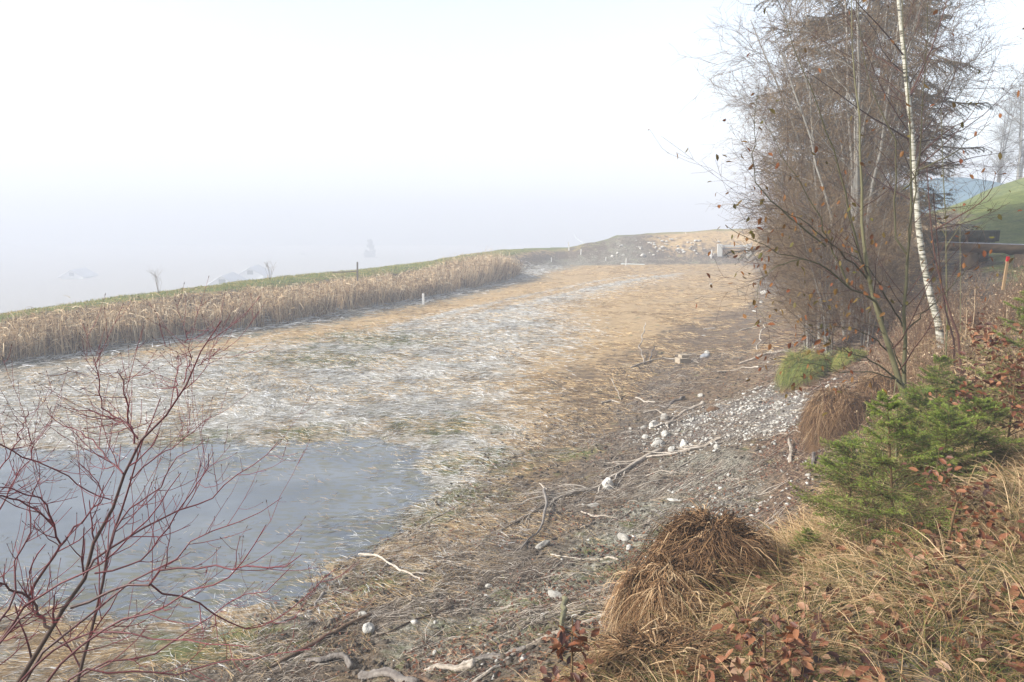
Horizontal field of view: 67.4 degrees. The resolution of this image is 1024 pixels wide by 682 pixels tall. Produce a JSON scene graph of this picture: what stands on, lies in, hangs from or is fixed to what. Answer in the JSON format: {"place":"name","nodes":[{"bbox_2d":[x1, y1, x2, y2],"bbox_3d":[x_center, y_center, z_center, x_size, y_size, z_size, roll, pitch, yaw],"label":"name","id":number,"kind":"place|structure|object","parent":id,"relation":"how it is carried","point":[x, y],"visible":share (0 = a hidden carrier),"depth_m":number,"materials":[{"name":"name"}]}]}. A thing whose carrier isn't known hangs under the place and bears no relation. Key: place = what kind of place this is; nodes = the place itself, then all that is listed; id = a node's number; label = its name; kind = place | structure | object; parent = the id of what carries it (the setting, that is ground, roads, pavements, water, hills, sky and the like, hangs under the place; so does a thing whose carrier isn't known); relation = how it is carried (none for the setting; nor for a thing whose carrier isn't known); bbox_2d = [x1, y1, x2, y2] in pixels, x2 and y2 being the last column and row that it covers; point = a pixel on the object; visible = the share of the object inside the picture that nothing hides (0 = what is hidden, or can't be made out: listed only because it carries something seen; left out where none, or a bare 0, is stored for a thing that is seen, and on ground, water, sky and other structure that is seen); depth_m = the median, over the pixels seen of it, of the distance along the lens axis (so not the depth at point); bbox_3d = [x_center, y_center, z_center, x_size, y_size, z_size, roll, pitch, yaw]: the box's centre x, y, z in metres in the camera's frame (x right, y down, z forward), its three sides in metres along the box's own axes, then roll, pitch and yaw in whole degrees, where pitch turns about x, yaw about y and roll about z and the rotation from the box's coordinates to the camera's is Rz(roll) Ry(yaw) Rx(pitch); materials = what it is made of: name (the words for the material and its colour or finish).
{"place":"outdoors","nodes":[
{"label":"outdoors","id":0,"kind":"place"},
{"bbox_2d":[0,436,438,634],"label":"water","id":1,"kind":"structure","parent":0,"point":[344,478],"depth_m":11.34,"materials":[{"name":"water"}]},
{"bbox_2d":[0,442,423,607],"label":"pond weed","id":2,"kind":"object","parent":1,"relation":"on","point":[233,527],"visible":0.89,"depth_m":11.02,"materials":[{"name":"plant"}]},
{"bbox_2d":[0,434,434,621],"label":"frozen rim","id":3,"kind":"object","parent":1,"relation":"on","point":[285,551],"visible":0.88,"depth_m":11.13,"materials":[{"name":"ice"}]},
{"bbox_2d":[0,249,531,320],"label":"crest grass","id":4,"kind":"structure","parent":0,"point":[290,277],"depth_m":33.04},
{"bbox_2d":[0,178,1023,681],"bbox_3d":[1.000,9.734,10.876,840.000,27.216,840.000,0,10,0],"label":"ground","id":5,"kind":"structure","parent":0,"point":[30,278],"depth_m":17.97,"materials":[{"name":"soil"}]},
{"bbox_2d":[57,267,98,278],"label":"farmhouse","id":6,"kind":"object","parent":5,"relation":"on","point":[81,273],"visible":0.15,"depth_m":235.56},
{"bbox_2d":[0,276,375,681],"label":"dogwood shrub","id":7,"kind":"object","parent":5,"relation":"on","point":[25,674],"visible":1,"depth_m":4.70,"materials":[{"name":"red plant"}]},
{"bbox_2d":[205,272,246,285],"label":"farmhouse","id":8,"kind":"object","parent":5,"relation":"on","point":[230,277],"visible":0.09,"depth_m":165.73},
{"bbox_2d":[0,430,471,658],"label":"shore grass","id":9,"kind":"structure","parent":5,"relation":"on","point":[281,582],"depth_m":8.88,"materials":[{"name":"plant"}]},
{"bbox_2d":[239,264,272,279],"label":"farmhouse","id":10,"kind":"object","parent":5,"relation":"on","point":[258,271],"visible":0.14,"depth_m":195.30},
{"bbox_2d":[0,246,526,363],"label":"reed bed","id":11,"kind":"object","parent":5,"relation":"on","point":[45,333],"visible":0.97,"depth_m":28.06,"materials":[{"name":"plant"}]},
{"bbox_2d":[0,261,568,369],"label":"fallen reeds","id":12,"kind":"object","parent":5,"relation":"on","point":[530,276],"visible":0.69,"depth_m":29.20,"materials":[{"name":"plant"}]},
{"bbox_2d":[265,591,324,625],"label":"driftwood branch","id":13,"kind":"object","parent":5,"relation":"on","point":[316,602],"visible":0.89,"depth_m":8.59,"materials":[{"name":"grey wood"}]},
{"bbox_2d":[262,613,371,670],"bbox_3d":[-1.901,2.966,7.620,0.074,0.068,1.331,8,13,37],"label":"driftwood branch","id":14,"kind":"object","parent":5,"relation":"on","point":[312,643],"visible":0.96,"depth_m":7.57,"materials":[{"name":"brown wood"}]},
{"bbox_2d":[305,652,353,668],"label":"driftwood branch","id":15,"kind":"object","parent":5,"relation":"on","point":[346,659],"visible":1,"depth_m":7.16,"materials":[{"name":"grey wood"}]},
{"bbox_2d":[0,467,665,681],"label":"shore straw","id":16,"kind":"object","parent":5,"relation":"on","point":[45,673],"visible":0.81,"depth_m":8.68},
{"bbox_2d":[0,275,682,681],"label":"frosted grass","id":17,"kind":"structure","parent":5,"relation":"on","point":[492,345],"depth_m":18.43,"materials":[{"name":"plant"}]},
{"bbox_2d":[362,622,374,632],"bbox_3d":[-1.456,2.920,7.787,0.123,0.110,0.136,7,13,12],"label":"stone","id":18,"kind":"object","parent":5,"relation":"on","point":[368,627],"visible":0.99,"depth_m":7.76,"materials":[{"name":"stone"}]},
{"bbox_2d":[364,239,376,257],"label":"misty conifer","id":19,"kind":"object","parent":5,"relation":"on","point":[367,253],"visible":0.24,"depth_m":327.65,"materials":[{"name":"grey plant"}]},
{"bbox_2d":[357,667,418,681],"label":"driftwood branch","id":20,"kind":"object","parent":5,"relation":"on","point":[389,672],"visible":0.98,"depth_m":6.64,"materials":[{"name":"grey wood"}]},
{"bbox_2d":[352,545,447,585],"bbox_3d":[-1.501,2.775,9.492,0.745,0.339,1.615,-8,13,-39],"label":"driftwood branch","id":21,"kind":"object","parent":5,"relation":"on","point":[386,562],"visible":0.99,"depth_m":9.69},
{"bbox_2d":[379,605,453,634],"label":"driftwood branch","id":22,"kind":"object","parent":5,"relation":"on","point":[402,625],"visible":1,"depth_m":7.85,"materials":[{"name":"brown wood"}]},
{"bbox_2d":[403,673,441,681],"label":"driftwood branch","id":23,"kind":"object","parent":5,"relation":"on","point":[423,678],"visible":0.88,"depth_m":6.20,"materials":[{"name":"brown wood"}]},
{"bbox_2d":[103,327,772,678],"bbox_3d":[-2.965,0.765,16.663,9.013,1.927,24.408,-2,10,-13],"label":"green weed","id":24,"kind":"object","parent":5,"relation":"on","point":[319,362],"visible":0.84,"depth_m":11.93,"materials":[{"name":"green plant"}]},
{"bbox_2d":[424,658,475,671],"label":"driftwood branch","id":25,"kind":"object","parent":5,"relation":"on","point":[470,663],"visible":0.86,"depth_m":6.18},
{"bbox_2d":[472,652,514,681],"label":"driftwood branch","id":26,"kind":"object","parent":5,"relation":"on","point":[487,672],"visible":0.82,"depth_m":5.62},
{"bbox_2d":[473,645,526,662],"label":"driftwood branch","id":27,"kind":"object","parent":5,"relation":"on","point":[488,656],"visible":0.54,"depth_m":6.16,"materials":[{"name":"grey wood"}]},
{"bbox_2d":[0,217,1017,681],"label":"brown straw","id":28,"kind":"object","parent":5,"relation":"on","point":[728,373],"visible":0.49,"depth_m":11.38,"materials":[{"name":"plant"}]},
{"bbox_2d":[0,177,1021,681],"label":"dry straw","id":29,"kind":"object","parent":5,"relation":"on","point":[560,307],"visible":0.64,"depth_m":21.09,"materials":[{"name":"plant"}]},
{"bbox_2d":[216,325,845,681],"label":"twig litter","id":30,"kind":"object","parent":5,"relation":"on","point":[547,613],"visible":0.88,"depth_m":9.84,"materials":[{"name":"wood"}]},
{"bbox_2d":[519,488,547,549],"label":"driftwood branch","id":31,"kind":"object","parent":5,"relation":"on","point":[545,508],"visible":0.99,"depth_m":10.72,"materials":[{"name":"grey wood"}]},
{"bbox_2d":[535,540,549,549],"bbox_3d":[0.392,2.591,9.753,0.259,0.092,0.096,-17,11,-41],"label":"stone","id":32,"kind":"object","parent":5,"relation":"on","point":[544,543],"visible":0.98,"depth_m":9.71,"materials":[{"name":"stone"}]},
{"bbox_2d":[445,448,663,555],"bbox_3d":[0.857,2.316,11.587,4.854,0.387,1.441,-9,14,-41],"label":"driftwood branch","id":33,"kind":"object","parent":5,"relation":"on","point":[615,475],"visible":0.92,"depth_m":11.65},
{"bbox_2d":[548,590,561,599],"bbox_3d":[0.462,2.620,7.891,0.211,0.084,0.105,18,18,27],"label":"stone","id":34,"kind":"object","parent":5,"relation":"on","point":[551,593],"visible":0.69,"depth_m":7.88,"materials":[{"name":"stone"}]},
{"bbox_2d":[559,596,568,652],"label":"cut stem","id":35,"kind":"object","parent":5,"relation":"on","point":[564,602],"visible":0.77,"depth_m":5.92,"materials":[{"name":"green plant"}]},
{"bbox_2d":[526,612,605,647],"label":"driftwood branch","id":36,"kind":"object","parent":5,"relation":"on","point":[588,621],"visible":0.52,"depth_m":5.46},
{"bbox_2d":[540,618,599,681],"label":"beech sapling","id":37,"kind":"object","parent":5,"relation":"on","point":[563,635],"visible":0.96,"depth_m":3.11,"materials":[{"name":"brown plant"}]},
{"bbox_2d":[254,321,889,681],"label":"soil clods","id":38,"kind":"object","parent":5,"relation":"on","point":[509,661],"visible":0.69,"depth_m":8.71,"materials":[{"name":"soil"}]},
{"bbox_2d":[548,554,617,560],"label":"driftwood branch","id":39,"kind":"object","parent":5,"relation":"on","point":[606,557],"visible":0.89,"depth_m":9.12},
{"bbox_2d":[580,511,627,517],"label":"driftwood branch","id":40,"kind":"object","parent":5,"relation":"on","point":[601,515],"visible":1,"depth_m":10.54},
{"bbox_2d":[602,477,613,489],"bbox_3d":[1.476,2.226,11.864,0.187,0.232,0.192,-10,3,-37],"label":"stone","id":41,"kind":"object","parent":5,"relation":"on","point":[609,481],"visible":0.86,"depth_m":11.79,"materials":[{"name":"stone"}]},
{"bbox_2d":[266,285,979,681],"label":"pebbles","id":42,"kind":"object","parent":5,"relation":"on","point":[414,621],"visible":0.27,"depth_m":8.06,"materials":[{"name":"stone"}]},
{"bbox_2d":[617,533,629,540],"bbox_3d":[1.410,2.473,9.689,0.178,0.090,0.112,21,26,41],"label":"stone","id":43,"kind":"object","parent":5,"relation":"on","point":[623,537],"visible":0.99,"depth_m":9.66,"materials":[{"name":"stone"}]},
{"bbox_2d":[604,545,644,580],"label":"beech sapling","id":44,"kind":"object","parent":5,"relation":"on","point":[625,564],"visible":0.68,"depth_m":8.02,"materials":[{"name":"plant"}]},
{"bbox_2d":[252,239,1014,681],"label":"leaf litter","id":45,"kind":"object","parent":5,"relation":"on","point":[460,647],"visible":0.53,"depth_m":8.69,"materials":[{"name":"plant"}]},
{"bbox_2d":[651,440,664,446],"bbox_3d":[2.584,1.823,13.599,0.255,0.140,0.185,-12,13,-9],"label":"stone","id":46,"kind":"object","parent":5,"relation":"on","point":[657,442],"visible":0.82,"depth_m":13.54,"materials":[{"name":"stone"}]},
{"bbox_2d":[559,610,757,681],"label":"sedge tussock","id":47,"kind":"object","parent":5,"relation":"on","point":[642,639],"visible":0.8,"depth_m":3.28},
{"bbox_2d":[622,470,699,476],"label":"driftwood branch","id":48,"kind":"object","parent":5,"relation":"on","point":[662,474],"visible":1,"depth_m":12.05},
{"bbox_2d":[602,436,722,464],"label":"driftwood branch","id":49,"kind":"object","parent":5,"relation":"on","point":[695,447],"visible":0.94,"depth_m":12.81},
{"bbox_2d":[630,357,698,367],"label":"driftwood branch","id":50,"kind":"object","parent":5,"relation":"on","point":[657,359],"visible":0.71,"depth_m":22.14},
{"bbox_2d":[638,411,696,435],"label":"driftwood branch","id":51,"kind":"object","parent":5,"relation":"on","point":[671,421],"visible":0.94,"depth_m":15.08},
{"bbox_2d":[595,550,746,647],"bbox_3d":[0.816,1.450,4.020,0.803,0.680,0.787,0,10,0],"label":"sedge tussock","id":52,"kind":"object","parent":5,"relation":"on","point":[649,586],"visible":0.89,"depth_m":3.86,"materials":[{"name":"plant"}]},
{"bbox_2d":[659,396,684,407],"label":"driftwood branch","id":53,"kind":"object","parent":5,"relation":"on","point":[673,401],"visible":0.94,"depth_m":16.68,"materials":[{"name":"grey wood"}]},
{"bbox_2d":[648,401,704,429],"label":"driftwood branch","id":54,"kind":"object","parent":5,"relation":"on","point":[688,409],"visible":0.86,"depth_m":15.54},
{"bbox_2d":[675,354,690,363],"bbox_3d":[4.820,0.504,21.670,0.382,0.243,0.292,-4,11,-20],"label":"wooden block","id":55,"kind":"object","parent":5,"relation":"on","point":[681,358],"depth_m":21.59,"materials":[{"name":"brown wood"}]},
{"bbox_2d":[624,499,801,596],"bbox_3d":[1.110,1.388,4.362,1.009,0.880,1.081,0,10,0],"label":"sedge tussock","id":56,"kind":"object","parent":5,"relation":"on","point":[697,537],"visible":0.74,"depth_m":4.14,"materials":[{"name":"plant"}]},
{"bbox_2d":[717,244,751,256],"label":"pond outlet","id":57,"kind":"object","parent":5,"relation":"on","point":[720,251],"visible":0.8,"depth_m":58.13,"materials":[{"name":"concrete"}]},
{"bbox_2d":[625,377,854,530],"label":"white gravel","id":58,"kind":"structure","parent":5,"relation":"on","point":[746,430],"depth_m":13.14,"materials":[{"name":"gravel"}]},
{"bbox_2d":[488,313,1023,681],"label":"bank grass","id":59,"kind":"structure","parent":5,"relation":"on","point":[1016,485],"depth_m":3.41,"materials":[{"name":"plant"}]},
{"bbox_2d":[739,349,788,363],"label":"driftwood branch","id":60,"kind":"object","parent":5,"relation":"on","point":[774,352],"visible":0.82,"depth_m":19.81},
{"bbox_2d":[710,591,821,681],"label":"beech sapling","id":61,"kind":"object","parent":5,"relation":"on","point":[793,634],"visible":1,"depth_m":2.69,"materials":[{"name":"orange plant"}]},
{"bbox_2d":[787,438,793,462],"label":"driftwood branch","id":62,"kind":"object","parent":5,"relation":"on","point":[790,456],"visible":0.96,"depth_m":10.23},
{"bbox_2d":[700,12,891,297],"bbox_3d":[7.475,-4.128,19.267,5.437,7.783,5.337,-2,10,-11],"label":"bare alder","id":63,"kind":"object","parent":5,"relation":"on","point":[769,124],"visible":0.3,"depth_m":18.78,"materials":[{"name":"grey plant"}]},
{"bbox_2d":[768,344,835,392],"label":"grass tussock","id":64,"kind":"object","parent":5,"relation":"on","point":[789,373],"depth_m":14.12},
{"bbox_2d":[788,526,824,559],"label":"young spruce","id":65,"kind":"object","parent":5,"relation":"on","point":[806,536],"visible":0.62,"depth_m":4.29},
{"bbox_2d":[707,104,907,349],"bbox_3d":[6.529,-2.526,17.423,4.132,5.762,5.147,-1,10,-6],"label":"bare alder","id":66,"kind":"object","parent":5,"relation":"on","point":[807,343],"visible":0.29,"depth_m":17.68,"materials":[{"name":"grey plant"}]},
{"bbox_2d":[729,132,896,356],"bbox_3d":[5.596,-1.706,14.308,3.203,4.466,3.989,3,11,17],"label":"bare alder","id":67,"kind":"object","parent":5,"relation":"on","point":[812,272],"visible":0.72,"depth_m":14.28,"materials":[{"name":"plant"}]},
{"bbox_2d":[669,0,968,334],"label":"bare alder","id":68,"kind":"object","parent":5,"relation":"on","point":[855,182],"visible":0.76,"depth_m":14.52,"materials":[{"name":"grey plant"}]},
{"bbox_2d":[633,428,1023,681],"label":"fallen leaves","id":69,"kind":"object","parent":5,"relation":"on","point":[1014,590],"visible":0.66,"depth_m":3.01,"materials":[{"name":"brown plant"}]},
{"bbox_2d":[719,26,943,315],"bbox_3d":[8.738,-4.137,21.281,5.633,8.216,5.739,4,11,21],"label":"bare alder","id":70,"kind":"object","parent":5,"relation":"on","point":[798,154],"visible":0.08,"depth_m":21.08,"materials":[{"name":"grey plant"}]},
{"bbox_2d":[788,381,882,454],"bbox_3d":[4.231,1.052,9.992,1.165,1.002,1.241,0,10,0],"label":"sedge tussock","id":71,"kind":"object","parent":5,"relation":"on","point":[832,424],"visible":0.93,"depth_m":9.77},
{"bbox_2d":[648,0,1023,415],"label":"forked tree","id":72,"kind":"object","parent":5,"relation":"on","point":[901,382],"visible":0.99,"depth_m":6.25,"materials":[{"name":"brown plant"}]},
{"bbox_2d":[725,99,956,305],"bbox_3d":[9.632,-4.011,22.783,6.434,7.203,5.165,8,13,38],"label":"bare alder","id":73,"kind":"object","parent":5,"relation":"on","point":[832,200],"visible":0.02,"depth_m":22.96,"materials":[{"name":"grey plant"}]},
{"bbox_2d":[827,347,868,373],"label":"grass tussock","id":74,"kind":"object","parent":5,"relation":"on","point":[846,360],"depth_m":13.62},
{"bbox_2d":[694,0,1004,284],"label":"bare alder","id":75,"kind":"object","parent":5,"relation":"on","point":[789,115],"visible":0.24,"depth_m":18.88,"materials":[{"name":"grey plant"}]},
{"bbox_2d":[790,429,914,527],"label":"young spruce","id":76,"kind":"object","parent":5,"relation":"on","point":[845,450],"visible":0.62,"depth_m":4.63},
{"bbox_2d":[724,0,993,275],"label":"tall spruce","id":77,"kind":"object","parent":5,"relation":"on","point":[932,147],"visible":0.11,"depth_m":21.44,"materials":[{"name":"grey plant"}]},
{"bbox_2d":[754,0,976,291],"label":"bare alder","id":78,"kind":"object","parent":5,"relation":"on","point":[886,90],"visible":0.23,"depth_m":17.07,"materials":[{"name":"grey plant"}]},
{"bbox_2d":[719,0,1023,344],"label":"bare alder","id":79,"kind":"object","parent":5,"relation":"on","point":[973,65],"visible":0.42,"depth_m":15.75,"materials":[{"name":"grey plant"}]},
{"bbox_2d":[798,423,960,510],"bbox_3d":[2.572,0.885,5.204,0.795,0.831,0.931,-6,12,-30],"label":"young spruce","id":80,"kind":"object","parent":5,"relation":"on","point":[913,431],"visible":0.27,"depth_m":5.03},
{"bbox_2d":[849,369,915,499],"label":"sapling","id":81,"kind":"object","parent":5,"relation":"on","point":[896,453],"visible":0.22,"depth_m":4.85,"materials":[{"name":"plant"}]},
{"bbox_2d":[849,371,919,415],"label":"sedge tussock","id":82,"kind":"object","parent":5,"relation":"on","point":[874,381],"visible":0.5,"depth_m":9.82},
{"bbox_2d":[786,160,985,348],"bbox_3d":[6.500,-1.505,13.512,3.217,3.601,2.583,8,13,38],"label":"bare alder","id":83,"kind":"object","parent":5,"relation":"on","point":[890,269],"visible":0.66,"depth_m":13.55,"materials":[{"name":"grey plant"}]},
{"bbox_2d":[751,0,1023,347],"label":"birch tree","id":84,"kind":"object","parent":5,"relation":"on","point":[922,255],"visible":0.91,"depth_m":10.47,"materials":[{"name":"white plant"}]},
{"bbox_2d":[814,388,971,556],"bbox_3d":[2.045,0.752,4.114,0.874,1.013,0.924,-7,10,1],"label":"young spruce","id":85,"kind":"object","parent":5,"relation":"on","point":[897,424],"visible":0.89,"depth_m":4.07,"materials":[{"name":"plant"}]},
{"bbox_2d":[865,385,975,470],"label":"young spruce","id":86,"kind":"object","parent":5,"relation":"on","point":[917,398],"visible":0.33,"depth_m":5.78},
{"bbox_2d":[833,257,1023,446],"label":"dead undergrowth","id":87,"kind":"object","parent":5,"relation":"on","point":[925,316],"visible":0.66,"depth_m":11.22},
{"bbox_2d":[899,354,963,440],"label":"young spruce","id":88,"kind":"object","parent":5,"relation":"on","point":[930,377],"visible":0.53,"depth_m":6.29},
{"bbox_2d":[892,402,994,492],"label":"young spruce","id":89,"kind":"object","parent":5,"relation":"on","point":[950,432],"visible":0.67,"depth_m":4.98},
{"bbox_2d":[905,112,988,362],"bbox_3d":[5.140,-1.200,9.251,0.965,3.291,0.598,6,12,32],"label":"green stemmed shrub","id":90,"kind":"object","parent":5,"relation":"on","point":[945,233],"visible":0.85,"depth_m":9.33,"materials":[{"name":"green plant"}]},
{"bbox_2d":[943,188,963,331],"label":"thin sapling","id":91,"kind":"object","parent":5,"relation":"on","point":[960,272],"visible":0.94,"depth_m":9.25,"materials":[{"name":"brown plant"}]},
{"bbox_2d":[929,374,987,415],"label":"young spruce","id":92,"kind":"object","parent":5,"relation":"on","point":[956,382],"visible":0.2,"depth_m":6.86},
{"bbox_2d":[922,230,999,265],"bbox_3d":[10.304,-2.149,17.734,1.557,0.819,0.804,7,12,33],"label":"log table","id":93,"kind":"object","parent":5,"relation":"on","point":[984,236],"visible":0.6,"depth_m":17.38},
{"bbox_2d":[900,447,1023,549],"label":"beech sapling","id":94,"kind":"object","parent":5,"relation":"on","point":[986,491],"visible":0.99,"depth_m":3.71,"materials":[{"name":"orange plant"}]},
{"bbox_2d":[914,155,1022,373],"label":"red stemmed shrub","id":95,"kind":"object","parent":5,"relation":"on","point":[946,302],"visible":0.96,"depth_m":8.86,"materials":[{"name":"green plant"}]},
{"bbox_2d":[924,396,1023,482],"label":"young spruce","id":96,"kind":"object","parent":5,"relation":"on","point":[992,420],"visible":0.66,"depth_m":5.15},
{"bbox_2d":[961,285,986,333],"bbox_3d":[6.385,-0.398,10.707,0.301,0.774,0.249,0,10,0],"label":"dead umbel","id":97,"kind":"object","parent":5,"relation":"on","point":[974,303],"visible":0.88,"depth_m":10.69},
{"bbox_2d":[928,308,1023,453],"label":"beech sapling","id":98,"kind":"object","parent":5,"relation":"on","point":[997,375],"visible":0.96,"depth_m":5.27,"materials":[{"name":"brown plant"}]},
{"bbox_2d":[934,350,1023,418],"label":"beech sapling","id":99,"kind":"object","parent":5,"relation":"on","point":[972,379],"visible":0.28,"depth_m":6.57,"materials":[{"name":"brown plant"}]},
{"bbox_2d":[938,242,1023,270],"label":"log bench","id":100,"kind":"object","parent":5,"relation":"on","point":[1016,250],"visible":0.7,"depth_m":16.49,"materials":[{"name":"brown wood"}]},
{"bbox_2d":[953,291,1023,425],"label":"young spruce","id":101,"kind":"object","parent":5,"relation":"on","point":[1012,341],"visible":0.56,"depth_m":6.19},
{"bbox_2d":[972,75,1023,182],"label":"misty tree","id":102,"kind":"object","parent":5,"relation":"on","point":[1000,163],"visible":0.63,"depth_m":62.01,"materials":[{"name":"grey plant"}]},
{"bbox_2d":[1001,256,1009,289],"bbox_3d":[6.298,-0.864,9.800,0.037,0.429,0.025,3,10,0],"label":"peg","id":103,"kind":"object","parent":5,"relation":"on","point":[1005,272],"visible":0.96,"depth_m":9.79,"materials":[{"name":"brown wood"}]},
{"bbox_2d":[994,59,1023,179],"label":"misty tree","id":104,"kind":"object","parent":5,"relation":"on","point":[1020,105],"visible":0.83,"depth_m":58.16,"materials":[{"name":"grey plant"}]},
{"bbox_2d":[0,0,1023,247],"label":"sky","id":105,"kind":"structure","parent":0,"point":[123,122],"materials":[{"name":"white"}]},
{"bbox_2d":[766,177,1002,238],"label":"hill","id":106,"kind":"structure","parent":0,"point":[970,185],"depth_m":43.99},
{"bbox_2d":[933,120,969,177],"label":"misty tree","id":107,"kind":"object","parent":106,"relation":"on","point":[953,160],"visible":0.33,"depth_m":56.55,"materials":[{"name":"grey plant"}]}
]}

